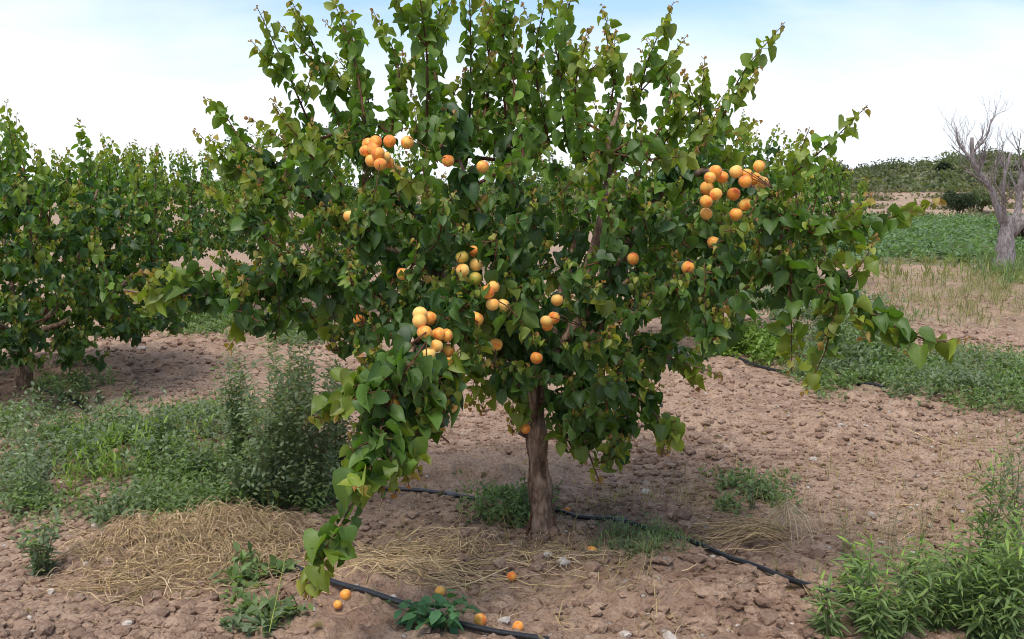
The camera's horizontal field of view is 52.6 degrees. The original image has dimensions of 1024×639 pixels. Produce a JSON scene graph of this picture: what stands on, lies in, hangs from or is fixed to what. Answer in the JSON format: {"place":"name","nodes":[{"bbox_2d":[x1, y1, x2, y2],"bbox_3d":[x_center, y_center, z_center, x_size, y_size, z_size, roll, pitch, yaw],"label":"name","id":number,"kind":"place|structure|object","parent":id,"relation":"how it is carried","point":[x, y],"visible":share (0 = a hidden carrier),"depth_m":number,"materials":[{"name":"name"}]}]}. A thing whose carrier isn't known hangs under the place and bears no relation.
{"place":"outdoors","nodes":[
{"label":"outdoors","id":0,"kind":"place"},
{"bbox_2d":[0,156,1023,638],"bbox_3d":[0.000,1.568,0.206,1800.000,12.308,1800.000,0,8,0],"label":"ground","id":1,"kind":"structure","parent":0,"point":[364,620],"depth_m":5.26,"materials":[{"name":"soil"}]},
{"bbox_2d":[11,425,33,455],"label":"bushy weed","id":2,"kind":"object","parent":1,"relation":"on","point":[25,436],"visible":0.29,"depth_m":5.38,"materials":[{"name":"green plant"}]},
{"bbox_2d":[12,401,36,500],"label":"weed","id":3,"kind":"object","parent":1,"relation":"on","point":[27,471],"visible":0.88,"depth_m":4.57,"materials":[{"name":"green plant"}]},
{"bbox_2d":[8,503,66,576],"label":"weed","id":4,"kind":"object","parent":1,"relation":"on","point":[37,561],"visible":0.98,"depth_m":3.82,"materials":[{"name":"green plant"}]},
{"bbox_2d":[70,372,85,405],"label":"slender weed","id":5,"kind":"object","parent":1,"relation":"on","point":[77,395],"visible":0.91,"depth_m":6.79,"materials":[{"name":"green plant"}]},
{"bbox_2d":[26,358,144,418],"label":"weeds","id":6,"kind":"object","parent":1,"relation":"on","point":[52,378],"visible":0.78,"depth_m":7.00,"materials":[{"name":"green plant"}]},
{"bbox_2d":[72,413,104,438],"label":"bushy weed","id":7,"kind":"object","parent":1,"relation":"on","point":[90,422],"visible":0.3,"depth_m":5.64,"materials":[{"name":"green plant"}]},
{"bbox_2d":[0,99,210,389],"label":"apricot tree","id":8,"kind":"object","parent":1,"relation":"on","point":[74,237],"visible":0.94,"depth_m":6.96,"materials":[{"name":"green plant"}]},
{"bbox_2d":[121,620,131,624],"bbox_3d":[-1.267,1.005,3.412,0.034,0.020,0.028,-7,10,-41],"label":"stone","id":9,"kind":"object","parent":1,"relation":"on","point":[127,622],"visible":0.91,"depth_m":3.41,"materials":[{"name":"stone"}]},
{"bbox_2d":[48,132,264,261],"bbox_3d":[-4.580,-1.363,13.544,2.779,2.121,2.798,0,8,0],"label":"apricot tree","id":10,"kind":"object","parent":1,"relation":"on","point":[184,176],"visible":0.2,"depth_m":13.04,"materials":[{"name":"green plant"}]},
{"bbox_2d":[143,402,175,449],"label":"bushy weed","id":11,"kind":"object","parent":1,"relation":"on","point":[161,421],"visible":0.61,"depth_m":5.37,"materials":[{"name":"green plant"}]},
{"bbox_2d":[0,380,338,530],"bbox_3d":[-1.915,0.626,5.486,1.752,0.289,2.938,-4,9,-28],"label":"weeds","id":12,"kind":"object","parent":1,"relation":"on","point":[146,499],"visible":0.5,"depth_m":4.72,"materials":[{"name":"green plant"}]},
{"bbox_2d":[157,306,233,337],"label":"weeds","id":13,"kind":"object","parent":1,"relation":"on","point":[218,325],"visible":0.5,"depth_m":10.08,"materials":[{"name":"green plant"}]},
{"bbox_2d":[21,494,373,616],"bbox_3d":[-1.219,0.844,4.019,1.367,0.200,1.134,0,8,0],"label":"straw heap","id":14,"kind":"object","parent":1,"relation":"on","point":[229,526],"visible":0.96,"depth_m":3.96,"materials":[{"name":"beige plant"}]},
{"bbox_2d":[180,435,218,478],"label":"bushy weed","id":15,"kind":"object","parent":1,"relation":"on","point":[199,456],"visible":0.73,"depth_m":4.95,"materials":[{"name":"green plant"}]},
{"bbox_2d":[219,575,250,600],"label":"broad leaved weed","id":16,"kind":"object","parent":1,"relation":"on","point":[236,589],"visible":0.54,"depth_m":3.62,"materials":[{"name":"green plant"}]},
{"bbox_2d":[209,347,261,468],"bbox_3d":[-1.356,0.458,5.132,0.229,0.642,0.294,6,10,38],"label":"bushy weed","id":17,"kind":"object","parent":1,"relation":"on","point":[233,413],"visible":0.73,"depth_m":5.09,"materials":[{"name":"green plant"}]},
{"bbox_2d":[213,428,269,506],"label":"bushy weed","id":18,"kind":"object","parent":1,"relation":"on","point":[242,464],"visible":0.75,"depth_m":4.61,"materials":[{"name":"green plant"}]},
{"bbox_2d":[224,124,271,168],"bbox_3d":[-6.492,-3.369,25.810,1.360,2.954,1.305,5,9,35],"label":"almond tree","id":19,"kind":"object","parent":1,"relation":"on","point":[247,144],"visible":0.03,"depth_m":25.50,"materials":[{"name":"green plant"}]},
{"bbox_2d":[223,330,315,512],"bbox_3d":[-1.046,0.469,4.534,0.371,0.823,0.399,0,8,0],"label":"bushy weed","id":20,"kind":"object","parent":1,"relation":"on","point":[276,451],"visible":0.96,"depth_m":4.55,"materials":[{"name":"green plant"}]},
{"bbox_2d":[268,551,286,633],"bbox_3d":[-0.754,0.890,3.290,0.081,0.321,0.024,1,8,4],"label":"grass blade","id":21,"kind":"object","parent":1,"relation":"on","point":[276,599],"depth_m":3.29,"materials":[{"name":"green plant"}]},
{"bbox_2d":[253,591,313,624],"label":"broad leaved weed","id":22,"kind":"object","parent":1,"relation":"on","point":[299,608],"visible":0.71,"depth_m":3.44,"materials":[{"name":"green plant"}]},
{"bbox_2d":[258,335,323,472],"bbox_3d":[-1.049,0.435,4.953,0.309,0.740,0.383,0,8,0],"label":"bushy weed","id":23,"kind":"object","parent":1,"relation":"on","point":[312,364],"visible":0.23,"depth_m":4.91,"materials":[{"name":"green plant"}]},
{"bbox_2d":[245,310,338,348],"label":"weeds","id":24,"kind":"object","parent":1,"relation":"on","point":[301,336],"visible":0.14,"depth_m":9.22,"materials":[{"name":"green plant"}]},
{"bbox_2d":[192,123,422,307],"bbox_3d":[-2.115,-1.133,11.724,2.852,2.186,2.911,0,8,0],"label":"apricot tree","id":25,"kind":"object","parent":1,"relation":"on","point":[234,242],"visible":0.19,"depth_m":11.26,"materials":[{"name":"green plant"}]},
{"bbox_2d":[283,354,345,511],"bbox_3d":[-0.852,0.529,4.593,0.315,0.720,0.397,-3,8,-22],"label":"bushy weed","id":26,"kind":"object","parent":1,"relation":"on","point":[309,437],"visible":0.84,"depth_m":4.59,"materials":[{"name":"green plant"}]},
{"bbox_2d":[316,357,358,474],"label":"bushy weed","id":27,"kind":"object","parent":1,"relation":"on","point":[341,441],"visible":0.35,"depth_m":4.92,"materials":[{"name":"green plant"}]},
{"bbox_2d":[333,600,341,608],"bbox_3d":[-0.595,0.973,3.530,0.030,0.030,0.031,20,-18,3],"label":"apricot","id":28,"kind":"object","parent":1,"relation":"on","point":[337,604],"visible":1,"depth_m":3.52,"materials":[{"name":"orange food"}]},
{"bbox_2d":[340,589,350,599],"bbox_3d":[-0.572,0.948,3.562,0.039,0.036,0.038,1,9,21],"label":"apricot","id":29,"kind":"object","parent":1,"relation":"on","point":[345,594],"visible":1,"depth_m":3.55,"materials":[{"name":"orange food"}]},
{"bbox_2d":[285,560,548,638],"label":"drip hose","id":30,"kind":"object","parent":1,"relation":"on","point":[464,624],"visible":0.49,"depth_m":3.36,"materials":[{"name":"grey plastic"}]},
{"bbox_2d":[382,589,480,633],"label":"broad leaved weed","id":31,"kind":"object","parent":1,"relation":"on","point":[434,619],"visible":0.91,"depth_m":3.29,"materials":[{"name":"green plant"}]},
{"bbox_2d":[332,505,543,593],"bbox_3d":[-0.331,0.916,3.994,0.873,0.123,0.764,-6,9,-37],"label":"straw","id":32,"kind":"object","parent":1,"relation":"on","point":[403,560],"visible":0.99,"depth_m":4.00,"materials":[{"name":"beige plant"}]},
{"bbox_2d":[435,586,444,594],"bbox_3d":[-0.254,0.960,3.648,0.036,0.035,0.037,3,9,21],"label":"apricot","id":33,"kind":"object","parent":1,"relation":"on","point":[440,589],"visible":0.66,"depth_m":3.64,"materials":[{"name":"orange food"}]},
{"bbox_2d":[365,561,516,588],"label":"dry stalk","id":34,"kind":"object","parent":1,"relation":"on","point":[459,585],"visible":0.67,"depth_m":3.83,"materials":[{"name":"plant"}]},
{"bbox_2d":[35,387,904,618],"bbox_3d":[-1.092,0.739,5.265,6.116,0.090,0.578,6,9,37],"label":"drip hose","id":35,"kind":"object","parent":1,"relation":"on","point":[792,580],"visible":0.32,"depth_m":4.41,"materials":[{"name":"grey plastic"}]},
{"bbox_2d":[474,613,486,624],"bbox_3d":[-0.104,0.986,3.394,0.042,0.040,0.042,21,14,-49],"label":"apricot","id":36,"kind":"object","parent":1,"relation":"on","point":[480,618],"visible":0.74,"depth_m":3.38,"materials":[{"name":"orange food"}]},
{"bbox_2d":[497,616,510,624],"bbox_3d":[-0.026,0.994,3.417,0.034,0.026,0.045,5,9,33],"label":"stone","id":37,"kind":"object","parent":1,"relation":"on","point":[505,620],"visible":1,"depth_m":3.41,"materials":[{"name":"stone"}]},
{"bbox_2d":[499,483,509,502],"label":"slender weed","id":38,"kind":"object","parent":1,"relation":"on","point":[505,488],"visible":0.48,"depth_m":4.64,"materials":[{"name":"green plant"}]},
{"bbox_2d":[451,469,563,528],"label":"weeds","id":39,"kind":"object","parent":1,"relation":"on","point":[497,494],"visible":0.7,"depth_m":4.49,"materials":[{"name":"green plant"}]},
{"bbox_2d":[0,320,1020,638],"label":"pebbles","id":40,"kind":"object","parent":1,"relation":"on","point":[566,530],"visible":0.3,"depth_m":4.61,"materials":[{"name":"stone"}]},
{"bbox_2d":[0,373,1022,637],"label":"straw","id":41,"kind":"object","parent":1,"relation":"on","point":[588,529],"visible":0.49,"depth_m":4.37,"materials":[{"name":"beige plant"}]},
{"bbox_2d":[0,294,1023,638],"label":"soil clods","id":42,"kind":"object","parent":1,"relation":"on","point":[188,620],"visible":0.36,"depth_m":4.25,"materials":[{"name":"brown soil"}]},
{"bbox_2d":[210,540,305,636],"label":"weeds","id":43,"kind":"object","parent":42,"relation":"on","point":[248,608],"visible":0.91,"depth_m":3.52,"materials":[{"name":"green plant"}]},
{"bbox_2d":[507,571,516,580],"bbox_3d":[0.000,0.969,3.901,0.037,0.034,0.036,-16,21,-1],"label":"apricot","id":44,"kind":"object","parent":1,"relation":"on","point":[511,575],"visible":1,"depth_m":3.89,"materials":[{"name":"orange food"}]},
{"bbox_2d":[26,390,1001,638],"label":"leaf litter","id":45,"kind":"object","parent":1,"relation":"on","point":[318,623],"visible":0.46,"depth_m":4.37,"materials":[{"name":"brown plant"}]},
{"bbox_2d":[513,621,523,629],"bbox_3d":[0.020,0.995,3.354,0.036,0.033,0.037,-2,32,5],"label":"apricot","id":46,"kind":"object","parent":1,"relation":"on","point":[518,625],"visible":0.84,"depth_m":3.34,"materials":[{"name":"orange food"}]},
{"bbox_2d":[514,468,529,523],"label":"slender weed","id":47,"kind":"object","parent":1,"relation":"on","point":[524,494],"visible":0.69,"depth_m":4.44,"materials":[{"name":"green plant"}]},
{"bbox_2d":[21,146,1023,194],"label":"scrub","id":48,"kind":"object","parent":1,"relation":"on","point":[881,175],"visible":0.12,"depth_m":91.22,"materials":[{"name":"green plant"}]},
{"bbox_2d":[448,153,596,242],"bbox_3d":[0.220,-1.839,17.247,2.761,2.067,2.902,-3,8,-19],"label":"apricot tree","id":49,"kind":"object","parent":1,"relation":"on","point":[543,191],"visible":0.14,"depth_m":16.88,"materials":[{"name":"green plant"}]},
{"bbox_2d":[408,526,656,588],"bbox_3d":[0.116,0.933,4.050,1.072,0.086,0.574,-5,9,-32],"label":"straw","id":50,"kind":"object","parent":1,"relation":"on","point":[559,549],"visible":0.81,"depth_m":4.04,"materials":[{"name":"beige plant"}]},
{"bbox_2d":[123,0,969,602],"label":"apricot tree","id":51,"kind":"object","parent":1,"relation":"on","point":[403,396],"visible":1,"depth_m":3.71,"materials":[{"name":"green plant"}]},
{"bbox_2d":[543,551,552,556],"bbox_3d":[0.140,0.916,4.042,0.038,0.023,0.047,0,8,0],"label":"stone","id":52,"kind":"object","parent":1,"relation":"on","point":[546,553],"visible":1,"depth_m":4.03,"materials":[{"name":"stone"}]},
{"bbox_2d":[557,556,570,565],"bbox_3d":[0.200,0.931,3.976,0.065,0.033,0.047,-6,10,-39],"label":"stone","id":53,"kind":"object","parent":1,"relation":"on","point":[564,561],"visible":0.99,"depth_m":3.96,"materials":[{"name":"stone"}]},
{"bbox_2d":[587,546,596,553],"bbox_3d":[0.317,0.925,4.124,0.045,0.043,0.045,21,-18,-23],"label":"apricot","id":54,"kind":"object","parent":1,"relation":"on","point":[592,548],"visible":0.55,"depth_m":4.11,"materials":[{"name":"orange food"}]},
{"bbox_2d":[619,630,631,637],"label":"stone","id":55,"kind":"object","parent":1,"relation":"on","point":[625,634],"visible":0.94,"depth_m":3.40,"materials":[{"name":"stone"}]},
{"bbox_2d":[641,488,650,494],"bbox_3d":[0.642,0.825,4.954,0.046,0.031,0.058,-4,8,-25],"label":"stone","id":56,"kind":"object","parent":1,"relation":"on","point":[644,490],"visible":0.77,"depth_m":4.94,"materials":[{"name":"stone"}]},
{"bbox_2d":[591,504,712,563],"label":"weeds","id":57,"kind":"object","parent":1,"relation":"on","point":[648,531],"visible":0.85,"depth_m":4.18,"materials":[{"name":"green plant"}]},
{"bbox_2d":[662,630,676,638],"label":"stone","id":58,"kind":"object","parent":1,"relation":"on","point":[668,634],"visible":0.98,"depth_m":3.36,"materials":[{"name":"stone"}]},
{"bbox_2d":[348,409,1022,638],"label":"grass","id":59,"kind":"structure","parent":1,"relation":"on","point":[817,568],"depth_m":4.55,"materials":[{"name":"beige plant"}]},
{"bbox_2d":[350,183,1023,217],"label":"scrub","id":60,"kind":"object","parent":1,"relation":"on","point":[875,196],"visible":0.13,"depth_m":53.96,"materials":[{"name":"green plant"}]},
{"bbox_2d":[590,109,853,319],"bbox_3d":[1.851,-0.810,9.245,2.351,2.121,2.287,0,8,0],"label":"apricot tree","id":61,"kind":"object","parent":1,"relation":"on","point":[817,195],"visible":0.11,"depth_m":8.97,"materials":[{"name":"green plant"}]},
{"bbox_2d":[685,314,811,367],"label":"weeds","id":62,"kind":"object","parent":1,"relation":"on","point":[757,343],"visible":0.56,"depth_m":8.57,"materials":[{"name":"green plant"}]},
{"bbox_2d":[698,461,802,517],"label":"weeds","id":63,"kind":"object","parent":1,"relation":"on","point":[732,479],"visible":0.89,"depth_m":4.83,"materials":[{"name":"green plant"}]},
{"bbox_2d":[620,328,883,387],"bbox_3d":[1.745,0.307,8.537,0.194,0.095,3.306,-4,8,-27],"label":"drip hose","id":64,"kind":"object","parent":1,"relation":"on","point":[773,369],"visible":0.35,"depth_m":8.14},
{"bbox_2d":[685,501,821,554],"bbox_3d":[0.996,0.841,4.289,0.600,0.157,0.474,0,8,0],"label":"straw tuft","id":65,"kind":"object","parent":1,"relation":"on","point":[768,532],"visible":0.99,"depth_m":4.29,"materials":[{"name":"beige plant"}]},
{"bbox_2d":[744,480,762,509],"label":"slender weed","id":66,"kind":"object","parent":1,"relation":"on","point":[751,496],"visible":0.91,"depth_m":4.62,"materials":[{"name":"green plant"}]},
{"bbox_2d":[713,147,890,260],"bbox_3d":[3.930,-1.439,14.525,2.586,2.089,2.598,0,8,0],"label":"apricot tree","id":67,"kind":"object","parent":1,"relation":"on","point":[826,208],"visible":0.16,"depth_m":14.16,"materials":[{"name":"green plant"}]},
{"bbox_2d":[606,211,1023,262],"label":"crop","id":68,"kind":"object","parent":1,"relation":"on","point":[916,234],"visible":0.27,"depth_m":23.78,"materials":[{"name":"green plant"}]},
{"bbox_2d":[749,285,890,320],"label":"weeds","id":69,"kind":"object","parent":1,"relation":"on","point":[775,312],"visible":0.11,"depth_m":11.33,"materials":[{"name":"green plant"}]},
{"bbox_2d":[800,569,852,638],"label":"narrow leaved weed","id":70,"kind":"object","parent":1,"relation":"on","point":[824,623],"visible":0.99,"depth_m":3.27,"materials":[{"name":"green plant"}]},
{"bbox_2d":[827,160,850,190],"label":"ridge tree","id":71,"kind":"object","parent":1,"relation":"on","point":[842,170],"visible":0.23,"depth_m":68.93,"materials":[{"name":"green plant"}]},
{"bbox_2d":[780,284,915,377],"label":"weeds","id":72,"kind":"object","parent":1,"relation":"on","point":[849,334],"visible":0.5,"depth_m":8.00,"materials":[{"name":"green plant"}]},
{"bbox_2d":[830,535,879,605],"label":"narrow leaved weed","id":73,"kind":"object","parent":1,"relation":"on","point":[854,570],"visible":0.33,"depth_m":3.49,"materials":[{"name":"green plant"}]},
{"bbox_2d":[829,534,899,633],"bbox_3d":[1.146,0.859,3.333,0.242,0.378,0.206,0,8,0],"label":"narrow leaved weed","id":74,"kind":"object","parent":1,"relation":"on","point":[869,575],"visible":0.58,"depth_m":3.30,"materials":[{"name":"green plant"}]},
{"bbox_2d":[840,569,909,638],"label":"narrow leaved weed","id":75,"kind":"object","parent":1,"relation":"on","point":[883,629],"visible":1,"depth_m":3.21,"materials":[{"name":"green plant"}]},
{"bbox_2d":[877,486,911,566],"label":"wispy grass","id":76,"kind":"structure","parent":1,"relation":"on","point":[891,551],"depth_m":3.96,"materials":[{"name":"green plant"}]},
{"bbox_2d":[771,337,1023,415],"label":"weeds","id":77,"kind":"object","parent":1,"relation":"on","point":[940,372],"visible":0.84,"depth_m":7.17,"materials":[{"name":"green plant"}]},
{"bbox_2d":[875,534,939,618],"bbox_3d":[1.338,0.882,3.482,0.232,0.326,0.178,0,8,0],"label":"narrow leaved weed","id":78,"kind":"object","parent":1,"relation":"on","point":[910,561],"visible":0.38,"depth_m":3.48,"materials":[{"name":"green plant"}]},
{"bbox_2d":[883,524,942,572],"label":"wispy grass","id":79,"kind":"structure","parent":1,"relation":"on","point":[909,544],"depth_m":3.89,"materials":[{"name":"green plant"}]},
{"bbox_2d":[882,548,945,638],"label":"narrow leaved weed","id":80,"kind":"object","parent":1,"relation":"on","point":[912,621],"visible":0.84,"depth_m":3.27,"materials":[{"name":"green plant"}]},
{"bbox_2d":[907,429,947,446],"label":"dry stalk","id":81,"kind":"object","parent":1,"relation":"on","point":[925,437],"visible":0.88,"depth_m":5.95,"materials":[{"name":"plant"}]},
{"bbox_2d":[851,250,1023,286],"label":"grass","id":82,"kind":"structure","parent":1,"relation":"on","point":[926,259],"depth_m":15.77,"materials":[{"name":"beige plant"}]},
{"bbox_2d":[903,544,973,638],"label":"narrow leaved weed","id":83,"kind":"object","parent":1,"relation":"on","point":[942,614],"visible":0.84,"depth_m":3.32,"materials":[{"name":"green plant"}]},
{"bbox_2d":[866,264,1023,328],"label":"grass","id":84,"kind":"structure","parent":1,"relation":"on","point":[978,284],"depth_m":12.53,"materials":[{"name":"beige plant"}]},
{"bbox_2d":[918,534,972,602],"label":"narrow leaved weed","id":85,"kind":"object","parent":1,"relation":"on","point":[941,559],"visible":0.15,"depth_m":3.61,"materials":[{"name":"green plant"}]},
{"bbox_2d":[940,189,980,214],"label":"shrub","id":86,"kind":"object","parent":1,"relation":"on","point":[961,201],"visible":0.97,"depth_m":40.97,"materials":[{"name":"green plant"}]},
{"bbox_2d":[932,521,1014,622],"bbox_3d":[1.509,0.854,3.433,0.252,0.405,0.235,-1,8,-10],"label":"narrow leaved weed","id":87,"kind":"object","parent":1,"relation":"on","point":[972,554],"visible":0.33,"depth_m":3.43,"materials":[{"name":"green plant"}]},
{"bbox_2d":[945,542,1008,638],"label":"narrow leaved weed","id":88,"kind":"object","parent":1,"relation":"on","point":[967,594],"visible":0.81,"depth_m":3.29,"materials":[{"name":"green plant"}]},
{"bbox_2d":[937,91,1023,272],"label":"bare tree","id":89,"kind":"object","parent":1,"relation":"on","point":[1011,227],"visible":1,"depth_m":16.46,"materials":[{"name":"grey wood"}]},
{"bbox_2d":[970,188,1000,211],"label":"shrub","id":90,"kind":"object","parent":1,"relation":"on","point":[984,197],"visible":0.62,"depth_m":46.41,"materials":[{"name":"green plant"}]},
{"bbox_2d":[958,554,1023,638],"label":"narrow leaved weed","id":91,"kind":"object","parent":1,"relation":"on","point":[1001,618],"visible":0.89,"depth_m":3.26,"materials":[{"name":"green plant"}]},
{"bbox_2d":[960,447,1022,606],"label":"narrow leaved weed","id":92,"kind":"object","parent":1,"relation":"on","point":[982,522],"visible":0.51,"depth_m":3.47,"materials":[{"name":"green plant"}]},
{"bbox_2d":[960,240,1023,290],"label":"grass","id":93,"kind":"structure","parent":1,"relation":"on","point":[1008,263],"depth_m":15.64,"materials":[{"name":"green plant"}]},
{"bbox_2d":[982,447,1015,495],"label":"slender weed","id":94,"kind":"object","parent":1,"relation":"on","point":[1003,477],"visible":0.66,"depth_m":4.67,"materials":[{"name":"green plant"}]},
{"bbox_2d":[983,503,1023,578],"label":"narrow leaved weed","id":95,"kind":"object","parent":1,"relation":"on","point":[1016,524],"visible":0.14,"depth_m":3.73,"materials":[{"name":"green plant"}]},
{"bbox_2d":[986,518,1023,638],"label":"narrow leaved weed","id":96,"kind":"object","parent":1,"relation":"on","point":[1014,557],"visible":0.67,"depth_m":3.28,"materials":[{"name":"green plant"}]},
{"bbox_2d":[994,213,1023,241],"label":"shrub","id":97,"kind":"object","parent":1,"relation":"on","point":[1021,233],"visible":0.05,"depth_m":23.88,"materials":[{"name":"green plant"}]},
{"bbox_2d":[998,426,1023,543],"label":"slender weed","id":98,"kind":"object","parent":1,"relation":"on","point":[1018,488],"visible":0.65,"depth_m":4.07,"materials":[{"name":"green plant"}]},
{"bbox_2d":[0,0,1023,187],"label":"sky","id":99,"kind":"structure","parent":0,"point":[142,71],"materials":[{"name":"white"}]},
{"bbox_2d":[835,496,869,559],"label":"wispy grass","id":100,"kind":"structure","parent":0,"point":[844,536],"depth_m":4.12,"materials":[{"name":"green plant"}]},
{"bbox_2d":[903,481,947,538],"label":"wispy grass","id":101,"kind":"structure","parent":0,"point":[938,502],"depth_m":4.27,"materials":[{"name":"green plant"}]},
{"bbox_2d":[935,159,954,171],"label":"ridge tree","id":102,"kind":"object","parent":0,"point":[943,165],"visible":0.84,"depth_m":98.71,"materials":[{"name":"green plant"}]}
]}

